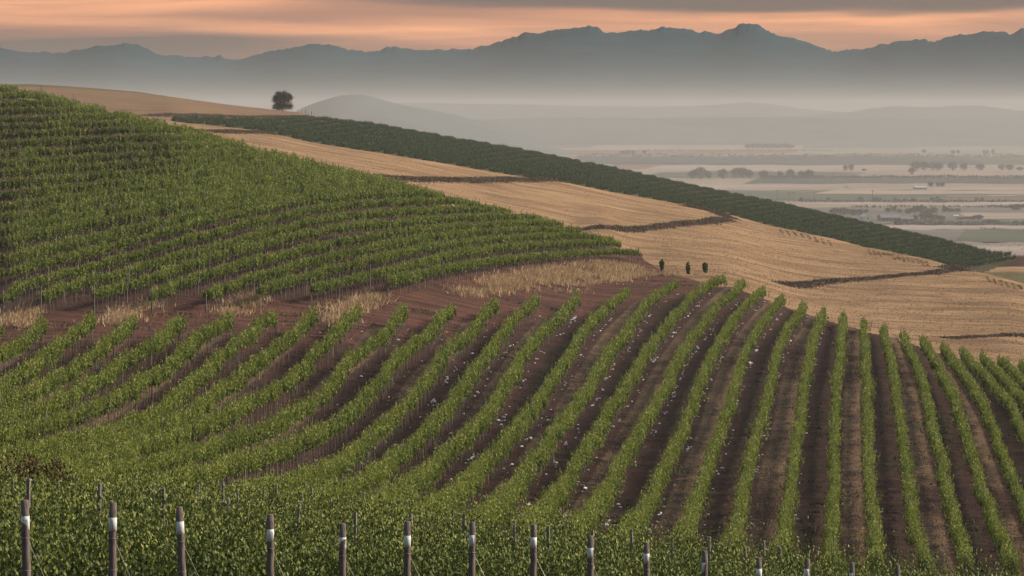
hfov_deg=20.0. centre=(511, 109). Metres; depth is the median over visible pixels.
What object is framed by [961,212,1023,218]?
field
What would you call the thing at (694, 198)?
vine row
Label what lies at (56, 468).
shrub
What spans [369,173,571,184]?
scrub bank
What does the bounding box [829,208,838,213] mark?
tree
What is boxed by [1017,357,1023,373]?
vine row
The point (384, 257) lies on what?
vine row
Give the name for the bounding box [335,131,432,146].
vine row
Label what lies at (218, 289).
vine row
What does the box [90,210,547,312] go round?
vine row
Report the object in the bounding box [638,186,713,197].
vine row
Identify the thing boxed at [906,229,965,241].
field
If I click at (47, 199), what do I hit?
vine row
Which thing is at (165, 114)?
scrub bank
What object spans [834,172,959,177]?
field
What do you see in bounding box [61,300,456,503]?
vine row
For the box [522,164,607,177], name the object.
vine row
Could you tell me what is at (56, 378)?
vine row
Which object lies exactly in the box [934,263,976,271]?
scrub bank
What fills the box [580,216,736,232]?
scrub bank
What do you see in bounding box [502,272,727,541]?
vine row
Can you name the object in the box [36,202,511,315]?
vine row
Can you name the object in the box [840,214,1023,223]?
field
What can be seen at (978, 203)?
field
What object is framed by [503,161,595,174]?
vine row
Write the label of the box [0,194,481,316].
vine row
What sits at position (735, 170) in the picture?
tree
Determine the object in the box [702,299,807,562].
vine row
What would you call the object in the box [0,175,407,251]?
vine row
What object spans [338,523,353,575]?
vineyard post
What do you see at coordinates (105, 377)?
vine row
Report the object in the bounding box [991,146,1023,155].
field
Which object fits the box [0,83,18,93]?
vine row
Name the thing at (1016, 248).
field
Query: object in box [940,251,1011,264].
vine row
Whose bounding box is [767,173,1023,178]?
hedgerow
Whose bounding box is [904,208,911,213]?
tree
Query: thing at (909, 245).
vine row
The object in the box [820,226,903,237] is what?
vine row
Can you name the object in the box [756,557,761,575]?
vineyard post
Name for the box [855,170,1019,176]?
field
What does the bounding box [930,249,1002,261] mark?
vine row
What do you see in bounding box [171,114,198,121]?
vine row
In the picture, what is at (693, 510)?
vine row
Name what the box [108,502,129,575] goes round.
vineyard post
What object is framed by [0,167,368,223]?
vine row
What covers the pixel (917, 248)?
vine row
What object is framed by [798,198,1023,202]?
hedgerow
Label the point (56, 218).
vine row
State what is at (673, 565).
vine row
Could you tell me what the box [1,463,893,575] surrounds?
vine row
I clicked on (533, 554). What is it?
vineyard post
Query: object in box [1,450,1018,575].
vine row
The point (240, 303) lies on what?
dry grass
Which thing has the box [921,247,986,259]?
vine row
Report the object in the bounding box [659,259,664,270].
bush
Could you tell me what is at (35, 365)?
vine row
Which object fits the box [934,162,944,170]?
tree
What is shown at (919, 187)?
shed
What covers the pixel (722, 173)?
tree
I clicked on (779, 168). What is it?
field
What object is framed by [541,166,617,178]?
vine row
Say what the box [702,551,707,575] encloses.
vineyard post
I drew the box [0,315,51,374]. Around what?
vine row
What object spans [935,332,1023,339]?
scrub bank
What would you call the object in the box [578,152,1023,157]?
hedgerow
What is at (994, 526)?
vine row
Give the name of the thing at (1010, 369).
vine row
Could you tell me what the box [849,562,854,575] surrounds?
vineyard post
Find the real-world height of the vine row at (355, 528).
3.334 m
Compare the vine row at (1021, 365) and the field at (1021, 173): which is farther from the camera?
the field at (1021, 173)
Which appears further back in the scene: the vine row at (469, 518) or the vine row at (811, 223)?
the vine row at (811, 223)
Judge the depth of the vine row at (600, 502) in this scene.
217.35 m
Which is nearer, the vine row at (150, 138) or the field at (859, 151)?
the vine row at (150, 138)
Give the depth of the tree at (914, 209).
3348.53 m
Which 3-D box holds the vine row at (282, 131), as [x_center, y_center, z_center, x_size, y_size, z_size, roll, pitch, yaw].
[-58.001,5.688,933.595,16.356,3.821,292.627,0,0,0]
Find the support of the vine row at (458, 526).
on the hillside ground at (578, 200)
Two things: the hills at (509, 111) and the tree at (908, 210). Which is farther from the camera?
the hills at (509, 111)
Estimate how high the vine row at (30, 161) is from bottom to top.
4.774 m
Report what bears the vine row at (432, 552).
on the hillside ground at (578, 200)
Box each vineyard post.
[21,500,43,575]
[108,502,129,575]
[176,507,195,575]
[266,514,282,575]
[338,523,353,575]
[403,521,410,575]
[468,522,483,575]
[530,524,544,575]
[587,536,597,575]
[643,542,650,575]
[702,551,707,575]
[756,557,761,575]
[804,559,809,575]
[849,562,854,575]
[895,565,899,575]
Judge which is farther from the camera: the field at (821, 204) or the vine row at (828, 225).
the field at (821, 204)
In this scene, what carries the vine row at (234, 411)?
on the hillside ground at (578, 200)
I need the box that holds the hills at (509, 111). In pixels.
[397,102,847,119]
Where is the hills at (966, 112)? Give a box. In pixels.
[784,105,1023,118]
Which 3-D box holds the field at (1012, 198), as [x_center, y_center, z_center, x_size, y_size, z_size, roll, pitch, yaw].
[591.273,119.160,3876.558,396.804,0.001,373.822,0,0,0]
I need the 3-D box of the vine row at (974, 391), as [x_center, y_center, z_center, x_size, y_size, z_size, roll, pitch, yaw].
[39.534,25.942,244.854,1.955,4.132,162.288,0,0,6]
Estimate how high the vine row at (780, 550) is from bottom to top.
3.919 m
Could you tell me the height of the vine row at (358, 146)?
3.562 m
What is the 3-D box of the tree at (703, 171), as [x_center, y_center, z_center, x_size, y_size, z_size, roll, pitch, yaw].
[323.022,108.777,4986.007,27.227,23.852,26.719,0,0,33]
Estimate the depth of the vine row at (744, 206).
901.79 m
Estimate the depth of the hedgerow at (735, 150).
8370.50 m
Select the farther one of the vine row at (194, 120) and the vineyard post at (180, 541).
the vine row at (194, 120)
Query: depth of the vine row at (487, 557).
60.77 m
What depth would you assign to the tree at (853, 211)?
3264.71 m
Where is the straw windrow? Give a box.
[779,229,1022,289]
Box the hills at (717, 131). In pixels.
[478,117,1023,144]
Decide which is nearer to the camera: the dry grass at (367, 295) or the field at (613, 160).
the dry grass at (367, 295)
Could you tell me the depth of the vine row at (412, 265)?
350.58 m
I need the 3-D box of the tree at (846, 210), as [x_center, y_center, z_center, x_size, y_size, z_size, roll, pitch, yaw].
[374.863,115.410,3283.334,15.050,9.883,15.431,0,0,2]
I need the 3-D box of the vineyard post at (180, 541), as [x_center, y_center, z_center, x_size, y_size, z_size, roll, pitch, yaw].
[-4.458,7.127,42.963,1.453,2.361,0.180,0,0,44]
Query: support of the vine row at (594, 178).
on the hillside ground at (578, 200)
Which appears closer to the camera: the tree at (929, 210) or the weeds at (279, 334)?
the weeds at (279, 334)
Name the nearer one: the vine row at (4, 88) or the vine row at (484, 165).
the vine row at (4, 88)
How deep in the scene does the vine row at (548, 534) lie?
70.19 m
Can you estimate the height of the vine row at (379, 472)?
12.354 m
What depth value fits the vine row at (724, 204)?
904.56 m
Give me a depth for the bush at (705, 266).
407.53 m
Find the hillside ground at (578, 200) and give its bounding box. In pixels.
[0,84,1023,575]
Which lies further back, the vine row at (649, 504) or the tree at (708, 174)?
the tree at (708, 174)
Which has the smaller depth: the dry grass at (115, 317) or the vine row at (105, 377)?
the vine row at (105, 377)
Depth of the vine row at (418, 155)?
910.48 m
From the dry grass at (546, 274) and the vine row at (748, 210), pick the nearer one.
the dry grass at (546, 274)
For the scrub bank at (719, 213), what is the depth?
638.35 m
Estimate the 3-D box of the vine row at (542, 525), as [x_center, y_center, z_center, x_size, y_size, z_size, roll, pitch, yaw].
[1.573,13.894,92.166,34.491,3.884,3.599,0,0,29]
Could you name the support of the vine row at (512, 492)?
on the hillside ground at (578, 200)
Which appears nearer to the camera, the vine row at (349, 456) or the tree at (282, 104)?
the vine row at (349, 456)
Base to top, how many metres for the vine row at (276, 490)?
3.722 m
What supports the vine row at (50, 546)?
on the hillside ground at (578, 200)
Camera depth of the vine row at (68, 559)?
42.07 m
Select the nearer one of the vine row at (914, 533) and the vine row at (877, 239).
the vine row at (914, 533)
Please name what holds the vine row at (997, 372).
on the hillside ground at (578, 200)
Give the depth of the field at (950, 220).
3104.42 m
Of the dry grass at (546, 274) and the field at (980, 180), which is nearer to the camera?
the dry grass at (546, 274)
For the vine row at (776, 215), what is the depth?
870.02 m
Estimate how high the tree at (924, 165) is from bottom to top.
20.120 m
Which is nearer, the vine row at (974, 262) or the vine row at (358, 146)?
the vine row at (974, 262)
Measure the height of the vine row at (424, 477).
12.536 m
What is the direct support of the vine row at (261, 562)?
on the hillside ground at (578, 200)
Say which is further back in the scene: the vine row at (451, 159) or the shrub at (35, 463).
the vine row at (451, 159)
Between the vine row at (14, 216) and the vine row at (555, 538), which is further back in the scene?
the vine row at (14, 216)
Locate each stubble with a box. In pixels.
[163,120,645,240]
[648,201,1023,368]
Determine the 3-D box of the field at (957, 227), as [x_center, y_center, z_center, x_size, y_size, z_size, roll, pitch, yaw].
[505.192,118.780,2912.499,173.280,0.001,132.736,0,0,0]
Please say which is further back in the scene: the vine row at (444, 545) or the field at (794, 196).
the field at (794, 196)
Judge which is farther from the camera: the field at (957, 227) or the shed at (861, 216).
the shed at (861, 216)
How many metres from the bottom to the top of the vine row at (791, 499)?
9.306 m
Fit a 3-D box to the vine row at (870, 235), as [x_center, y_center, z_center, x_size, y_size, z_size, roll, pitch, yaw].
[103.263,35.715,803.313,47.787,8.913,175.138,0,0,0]
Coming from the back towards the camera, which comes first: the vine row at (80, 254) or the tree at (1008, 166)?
the tree at (1008, 166)
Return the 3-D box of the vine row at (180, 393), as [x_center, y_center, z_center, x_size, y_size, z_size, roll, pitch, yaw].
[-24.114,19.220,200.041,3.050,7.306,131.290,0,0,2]
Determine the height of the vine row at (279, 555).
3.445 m
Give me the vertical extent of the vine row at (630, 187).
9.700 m
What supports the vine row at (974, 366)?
on the hillside ground at (578, 200)
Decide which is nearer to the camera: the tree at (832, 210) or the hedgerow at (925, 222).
the hedgerow at (925, 222)
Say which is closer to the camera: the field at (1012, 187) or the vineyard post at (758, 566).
the vineyard post at (758, 566)
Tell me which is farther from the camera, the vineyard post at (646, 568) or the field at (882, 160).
the field at (882, 160)
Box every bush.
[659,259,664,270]
[685,262,690,273]
[702,262,707,272]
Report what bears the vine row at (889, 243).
on the hillside ground at (578, 200)
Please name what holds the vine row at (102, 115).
on the hillside ground at (578, 200)
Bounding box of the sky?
[0,0,1023,59]
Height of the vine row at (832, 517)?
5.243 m
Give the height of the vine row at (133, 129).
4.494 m
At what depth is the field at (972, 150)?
8449.55 m
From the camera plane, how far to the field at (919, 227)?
2943.96 m
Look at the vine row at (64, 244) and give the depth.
338.44 m
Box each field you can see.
[577,156,642,164]
[588,145,675,149]
[629,156,835,165]
[637,165,855,171]
[650,171,752,177]
[659,145,802,148]
[696,184,806,189]
[723,186,862,188]
[729,191,830,200]
[737,171,849,177]
[744,177,911,183]
[789,201,937,206]
[792,183,884,189]
[794,147,878,155]
[802,206,981,214]
[808,191,946,200]
[815,190,1023,193]
[824,156,981,164]
[834,165,1022,169]
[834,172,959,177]
[840,195,1023,202]
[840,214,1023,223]
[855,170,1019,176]
[857,183,1004,189]
[872,146,1012,155]
[882,224,949,229]
[897,178,1023,183]
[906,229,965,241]
[913,219,982,223]
[927,202,1023,206]
[942,225,1023,229]
[954,228,1023,242]
[956,241,1023,254]
[961,156,1023,164]
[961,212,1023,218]
[965,207,1023,212]
[978,220,1023,224]
[990,184,1023,189]
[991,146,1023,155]
[1011,171,1023,176]
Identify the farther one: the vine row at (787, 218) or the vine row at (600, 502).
the vine row at (787, 218)
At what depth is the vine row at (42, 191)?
381.62 m
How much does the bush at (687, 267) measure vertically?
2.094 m
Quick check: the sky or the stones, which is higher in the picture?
the sky
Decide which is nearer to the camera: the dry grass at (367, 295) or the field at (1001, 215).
the dry grass at (367, 295)
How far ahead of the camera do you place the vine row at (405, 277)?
357.77 m
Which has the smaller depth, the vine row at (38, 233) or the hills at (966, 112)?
the vine row at (38, 233)
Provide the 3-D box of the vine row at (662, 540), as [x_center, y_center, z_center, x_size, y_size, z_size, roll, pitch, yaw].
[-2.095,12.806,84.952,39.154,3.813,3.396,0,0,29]
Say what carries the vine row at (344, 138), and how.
on the hillside ground at (578, 200)
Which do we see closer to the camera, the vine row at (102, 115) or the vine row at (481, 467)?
the vine row at (481, 467)
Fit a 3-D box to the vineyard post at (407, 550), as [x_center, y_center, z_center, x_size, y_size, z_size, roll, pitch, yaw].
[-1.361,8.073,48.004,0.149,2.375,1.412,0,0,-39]
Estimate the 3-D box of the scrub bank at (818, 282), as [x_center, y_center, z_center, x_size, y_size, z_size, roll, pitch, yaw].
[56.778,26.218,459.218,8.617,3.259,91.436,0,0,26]
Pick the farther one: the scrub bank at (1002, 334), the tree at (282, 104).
the tree at (282, 104)
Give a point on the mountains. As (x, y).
(588, 65)
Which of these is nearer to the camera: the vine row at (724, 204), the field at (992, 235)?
the vine row at (724, 204)
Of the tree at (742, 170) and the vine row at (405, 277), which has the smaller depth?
the vine row at (405, 277)
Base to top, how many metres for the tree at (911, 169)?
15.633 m
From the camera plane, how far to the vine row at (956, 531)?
205.30 m
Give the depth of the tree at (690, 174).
4984.99 m
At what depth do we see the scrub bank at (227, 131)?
625.27 m
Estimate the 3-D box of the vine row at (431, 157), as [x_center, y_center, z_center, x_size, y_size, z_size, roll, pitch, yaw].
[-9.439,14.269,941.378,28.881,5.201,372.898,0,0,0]
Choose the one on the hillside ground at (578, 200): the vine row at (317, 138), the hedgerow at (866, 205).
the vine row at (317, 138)
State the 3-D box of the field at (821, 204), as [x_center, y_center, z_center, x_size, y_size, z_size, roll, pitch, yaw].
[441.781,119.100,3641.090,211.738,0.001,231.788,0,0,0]
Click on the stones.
(790, 340)
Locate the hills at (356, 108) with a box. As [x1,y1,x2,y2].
[298,95,570,155]
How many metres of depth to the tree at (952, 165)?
5678.02 m
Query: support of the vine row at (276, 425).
on the hillside ground at (578, 200)
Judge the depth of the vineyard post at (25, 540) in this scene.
39.95 m
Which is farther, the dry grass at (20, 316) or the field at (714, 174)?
the field at (714, 174)
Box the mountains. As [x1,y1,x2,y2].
[0,23,1023,111]
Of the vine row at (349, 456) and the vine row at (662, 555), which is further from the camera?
the vine row at (349, 456)
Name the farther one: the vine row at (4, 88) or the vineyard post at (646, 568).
the vine row at (4, 88)
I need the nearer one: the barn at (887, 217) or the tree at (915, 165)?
the barn at (887, 217)
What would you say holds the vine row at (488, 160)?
on the hillside ground at (578, 200)
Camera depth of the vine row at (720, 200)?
903.38 m
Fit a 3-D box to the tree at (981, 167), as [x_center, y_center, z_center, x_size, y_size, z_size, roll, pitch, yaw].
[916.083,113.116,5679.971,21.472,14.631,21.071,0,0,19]
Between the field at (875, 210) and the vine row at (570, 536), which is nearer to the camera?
the vine row at (570, 536)
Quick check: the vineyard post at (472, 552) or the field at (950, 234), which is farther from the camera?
the field at (950, 234)
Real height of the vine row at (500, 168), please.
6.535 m
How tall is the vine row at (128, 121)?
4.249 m
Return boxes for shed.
[858,214,871,218]
[913,186,926,188]
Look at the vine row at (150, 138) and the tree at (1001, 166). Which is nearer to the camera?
the vine row at (150, 138)
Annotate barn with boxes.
[877,214,900,220]
[900,216,913,221]
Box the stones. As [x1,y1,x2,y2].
[256,293,909,535]
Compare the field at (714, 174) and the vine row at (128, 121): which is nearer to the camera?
the vine row at (128, 121)
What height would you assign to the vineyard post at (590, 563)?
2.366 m
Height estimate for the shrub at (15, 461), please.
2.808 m
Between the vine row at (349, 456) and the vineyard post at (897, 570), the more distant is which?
the vine row at (349, 456)
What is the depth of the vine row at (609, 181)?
923.07 m
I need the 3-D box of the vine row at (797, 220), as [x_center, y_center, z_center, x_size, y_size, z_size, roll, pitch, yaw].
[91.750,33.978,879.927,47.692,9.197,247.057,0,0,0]
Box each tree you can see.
[271,90,293,110]
[687,170,696,178]
[692,166,707,178]
[704,170,712,178]
[718,168,729,178]
[730,167,741,177]
[736,167,747,177]
[745,169,753,177]
[758,170,768,178]
[785,169,793,177]
[798,171,805,177]
[805,169,814,177]
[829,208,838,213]
[837,207,848,214]
[848,209,858,215]
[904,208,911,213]
[908,167,915,174]
[909,161,920,170]
[911,206,917,212]
[917,204,926,211]
[919,161,928,169]
[919,212,929,219]
[924,208,934,213]
[927,213,938,219]
[928,162,934,169]
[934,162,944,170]
[937,215,945,220]
[948,161,957,170]
[959,163,967,170]
[976,164,984,169]
[998,164,1004,169]
[1006,164,1013,170]
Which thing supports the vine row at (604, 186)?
on the hillside ground at (578, 200)
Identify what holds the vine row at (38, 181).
on the hillside ground at (578, 200)
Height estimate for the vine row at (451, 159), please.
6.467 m
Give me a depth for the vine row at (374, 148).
876.48 m
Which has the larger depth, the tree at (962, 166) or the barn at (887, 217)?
the tree at (962, 166)
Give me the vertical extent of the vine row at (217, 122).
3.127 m
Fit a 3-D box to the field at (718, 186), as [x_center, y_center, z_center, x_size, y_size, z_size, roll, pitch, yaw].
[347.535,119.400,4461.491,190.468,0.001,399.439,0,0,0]
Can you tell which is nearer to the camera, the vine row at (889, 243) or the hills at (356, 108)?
the vine row at (889, 243)
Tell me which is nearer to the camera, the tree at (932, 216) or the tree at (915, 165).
the tree at (932, 216)
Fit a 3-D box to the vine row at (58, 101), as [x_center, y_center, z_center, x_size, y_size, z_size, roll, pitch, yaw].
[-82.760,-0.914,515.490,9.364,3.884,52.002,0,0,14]
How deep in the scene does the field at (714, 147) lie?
9118.30 m
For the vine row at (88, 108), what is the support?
on the hillside ground at (578, 200)
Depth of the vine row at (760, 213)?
878.73 m
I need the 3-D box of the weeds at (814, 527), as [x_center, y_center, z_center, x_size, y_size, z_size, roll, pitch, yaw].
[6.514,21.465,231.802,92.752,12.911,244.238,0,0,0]
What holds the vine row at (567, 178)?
on the hillside ground at (578, 200)
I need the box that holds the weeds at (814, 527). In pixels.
[20,305,1015,553]
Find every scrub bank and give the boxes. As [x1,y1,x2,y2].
[139,112,338,123]
[195,129,284,136]
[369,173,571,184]
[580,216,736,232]
[681,204,741,220]
[769,267,960,288]
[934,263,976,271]
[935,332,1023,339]
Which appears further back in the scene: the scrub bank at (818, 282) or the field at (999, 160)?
the field at (999, 160)
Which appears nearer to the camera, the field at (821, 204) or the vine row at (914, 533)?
the vine row at (914, 533)
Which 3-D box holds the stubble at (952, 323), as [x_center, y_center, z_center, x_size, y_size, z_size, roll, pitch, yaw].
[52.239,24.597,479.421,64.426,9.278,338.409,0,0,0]
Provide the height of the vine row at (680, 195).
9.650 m
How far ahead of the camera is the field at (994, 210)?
3415.88 m
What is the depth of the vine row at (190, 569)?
46.05 m
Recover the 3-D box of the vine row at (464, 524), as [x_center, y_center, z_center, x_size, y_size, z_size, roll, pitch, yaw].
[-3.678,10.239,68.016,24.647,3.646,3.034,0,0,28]
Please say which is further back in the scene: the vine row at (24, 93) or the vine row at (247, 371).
the vine row at (24, 93)
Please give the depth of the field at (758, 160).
6794.75 m
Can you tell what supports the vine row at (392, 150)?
on the hillside ground at (578, 200)
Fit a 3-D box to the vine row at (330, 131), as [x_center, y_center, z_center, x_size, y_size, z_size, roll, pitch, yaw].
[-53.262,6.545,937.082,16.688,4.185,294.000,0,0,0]
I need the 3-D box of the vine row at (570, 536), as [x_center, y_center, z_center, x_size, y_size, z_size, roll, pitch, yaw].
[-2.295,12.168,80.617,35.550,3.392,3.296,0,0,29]
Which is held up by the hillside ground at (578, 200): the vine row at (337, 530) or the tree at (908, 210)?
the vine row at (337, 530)
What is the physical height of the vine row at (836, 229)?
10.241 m
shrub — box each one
[0,449,41,486]
[15,453,49,485]
[39,456,71,489]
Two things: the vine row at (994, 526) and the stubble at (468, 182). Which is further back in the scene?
the stubble at (468, 182)
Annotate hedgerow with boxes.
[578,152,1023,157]
[630,148,830,151]
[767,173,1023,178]
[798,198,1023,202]
[851,204,1017,207]
[888,219,1023,225]
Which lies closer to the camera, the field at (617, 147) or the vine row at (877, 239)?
the vine row at (877, 239)
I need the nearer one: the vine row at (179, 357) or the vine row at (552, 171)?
the vine row at (179, 357)
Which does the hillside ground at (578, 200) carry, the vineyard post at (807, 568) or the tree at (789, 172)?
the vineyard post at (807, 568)
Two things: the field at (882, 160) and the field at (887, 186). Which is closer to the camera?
the field at (887, 186)
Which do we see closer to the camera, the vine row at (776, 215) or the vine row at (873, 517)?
the vine row at (873, 517)
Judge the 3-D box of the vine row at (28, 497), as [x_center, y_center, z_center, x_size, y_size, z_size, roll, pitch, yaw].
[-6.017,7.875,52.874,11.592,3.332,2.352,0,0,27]
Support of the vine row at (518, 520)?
on the hillside ground at (578, 200)
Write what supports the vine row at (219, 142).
on the hillside ground at (578, 200)
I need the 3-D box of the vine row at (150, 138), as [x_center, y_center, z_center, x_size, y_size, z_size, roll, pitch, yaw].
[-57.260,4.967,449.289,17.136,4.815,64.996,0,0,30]
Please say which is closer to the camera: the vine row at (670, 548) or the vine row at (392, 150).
the vine row at (670, 548)
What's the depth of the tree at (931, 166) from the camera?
5677.90 m
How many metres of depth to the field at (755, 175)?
5410.00 m
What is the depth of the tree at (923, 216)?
3123.38 m
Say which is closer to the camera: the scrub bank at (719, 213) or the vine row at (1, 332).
the vine row at (1, 332)
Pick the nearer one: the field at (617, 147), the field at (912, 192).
the field at (912, 192)
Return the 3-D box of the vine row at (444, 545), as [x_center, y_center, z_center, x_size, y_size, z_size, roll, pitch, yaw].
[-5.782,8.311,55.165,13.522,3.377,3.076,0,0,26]
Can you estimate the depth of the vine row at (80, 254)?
339.07 m
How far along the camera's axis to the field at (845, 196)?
4018.60 m
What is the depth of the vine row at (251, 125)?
965.75 m
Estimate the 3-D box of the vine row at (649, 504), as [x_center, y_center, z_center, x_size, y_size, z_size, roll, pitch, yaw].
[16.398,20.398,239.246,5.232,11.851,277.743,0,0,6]
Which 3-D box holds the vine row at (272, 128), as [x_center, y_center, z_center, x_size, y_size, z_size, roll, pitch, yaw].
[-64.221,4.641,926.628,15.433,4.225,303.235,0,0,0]
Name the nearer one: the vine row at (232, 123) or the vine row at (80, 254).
the vine row at (80, 254)
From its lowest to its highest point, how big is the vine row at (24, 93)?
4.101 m
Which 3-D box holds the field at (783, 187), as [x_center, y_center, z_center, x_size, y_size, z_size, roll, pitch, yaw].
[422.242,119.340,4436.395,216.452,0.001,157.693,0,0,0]
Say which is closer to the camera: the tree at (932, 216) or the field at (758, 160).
the tree at (932, 216)
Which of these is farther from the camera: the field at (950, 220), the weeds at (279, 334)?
the field at (950, 220)
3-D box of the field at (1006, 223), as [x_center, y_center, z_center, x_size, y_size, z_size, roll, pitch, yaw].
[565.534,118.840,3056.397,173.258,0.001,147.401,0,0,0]
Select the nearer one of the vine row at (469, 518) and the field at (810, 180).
the vine row at (469, 518)
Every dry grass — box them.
[0,302,50,336]
[96,298,175,327]
[201,290,273,317]
[316,285,399,325]
[442,257,653,300]
[552,267,690,294]
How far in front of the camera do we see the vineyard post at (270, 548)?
45.05 m
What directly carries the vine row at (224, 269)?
on the hillside ground at (578, 200)
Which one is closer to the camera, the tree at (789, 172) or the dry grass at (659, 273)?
the dry grass at (659, 273)
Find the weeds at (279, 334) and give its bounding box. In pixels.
[6,261,690,336]
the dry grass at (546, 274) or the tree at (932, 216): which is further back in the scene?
the tree at (932, 216)
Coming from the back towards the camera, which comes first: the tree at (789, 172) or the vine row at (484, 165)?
the tree at (789, 172)
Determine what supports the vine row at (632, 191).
on the hillside ground at (578, 200)
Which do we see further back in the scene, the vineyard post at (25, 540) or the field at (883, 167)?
the field at (883, 167)
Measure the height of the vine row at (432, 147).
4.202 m
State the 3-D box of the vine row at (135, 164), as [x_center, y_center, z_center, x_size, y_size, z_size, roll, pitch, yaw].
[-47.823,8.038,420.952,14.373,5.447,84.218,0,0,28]
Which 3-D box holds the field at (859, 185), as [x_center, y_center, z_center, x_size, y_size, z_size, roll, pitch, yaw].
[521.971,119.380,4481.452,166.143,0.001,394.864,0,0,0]
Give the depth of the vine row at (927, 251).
719.48 m
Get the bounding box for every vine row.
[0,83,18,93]
[0,87,57,101]
[0,94,81,110]
[0,102,107,117]
[0,107,149,126]
[0,115,170,133]
[0,122,205,143]
[0,129,221,150]
[0,134,246,159]
[0,142,277,171]
[0,145,299,183]
[0,153,317,190]
[0,157,334,202]
[0,162,353,215]
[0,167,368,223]
[0,171,384,236]
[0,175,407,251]
[0,178,426,269]
[0,185,444,289]
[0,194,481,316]
[0,301,361,487]
[0,304,318,474]
[0,307,284,458]
[0,309,138,413]
[0,310,97,404]
[0,310,188,442]
[0,310,233,446]
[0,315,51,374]
[0,319,5,340]
[0,449,529,575]
[0,450,458,575]
[0,450,693,575]
[0,453,596,575]
[0,454,843,575]
[0,458,747,575]
[0,460,403,575]
[0,460,1015,575]
[0,461,947,575]
[0,462,346,575]
[0,463,1022,575]
[0,468,191,575]
[0,473,259,575]
[0,473,643,575]
[0,484,108,575]
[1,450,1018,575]
[1,458,1021,575]
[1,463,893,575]
[1,464,945,575]
[2,450,796,575]
[2,469,1017,575]
[3,466,906,575]
[5,471,1021,575]
[6,463,1014,575]
[32,301,409,500]
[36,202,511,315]
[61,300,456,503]
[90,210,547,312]
[132,473,1019,575]
[147,217,563,313]
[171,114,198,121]
[173,296,500,503]
[185,115,224,123]
[202,223,580,311]
[206,116,254,125]
[223,114,307,126]
[232,470,1023,575]
[242,115,339,128]
[256,229,614,307]
[258,118,354,132]
[266,293,539,514]
[277,120,373,135]
[292,122,387,138]
[301,125,402,141]
[309,236,621,304]
[321,128,416,144]
[321,289,580,519]
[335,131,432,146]
[349,132,441,149]
[363,135,455,151]
[382,138,477,153]
[383,245,640,296]
[387,285,630,524]
[396,140,489,155]
[408,143,508,158]
[422,146,522,160]
[432,278,678,534]
[435,149,541,163]
[456,153,554,166]
[470,155,570,168]
[488,158,580,171]
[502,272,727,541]
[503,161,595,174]
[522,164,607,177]
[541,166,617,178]
[551,277,747,540]
[557,168,633,181]
[571,171,641,184]
[585,174,657,186]
[595,177,671,189]
[604,284,769,552]
[609,179,683,192]
[623,183,698,194]
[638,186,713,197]
[652,189,729,200]
[664,292,786,556]
[667,192,743,202]
[685,195,758,205]
[702,198,771,208]
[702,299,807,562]
[714,200,784,211]
[730,203,796,215]
[739,206,810,218]
[749,209,820,221]
[762,212,834,223]
[767,306,828,568]
[772,214,844,227]
[781,217,859,229]
[797,220,875,232]
[806,223,885,234]
[819,311,850,573]
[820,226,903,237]
[835,229,923,240]
[849,232,929,244]
[856,316,889,575]
[859,235,948,247]
[874,238,953,250]
[879,322,937,574]
[893,241,962,253]
[896,328,980,575]
[907,244,976,256]
[918,333,1023,575]
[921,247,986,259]
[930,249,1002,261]
[939,340,1023,536]
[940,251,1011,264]
[954,253,1016,267]
[958,346,1023,448]
[979,350,1023,412]
[990,355,1023,391]
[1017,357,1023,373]
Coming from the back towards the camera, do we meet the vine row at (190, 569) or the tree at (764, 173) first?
the tree at (764, 173)

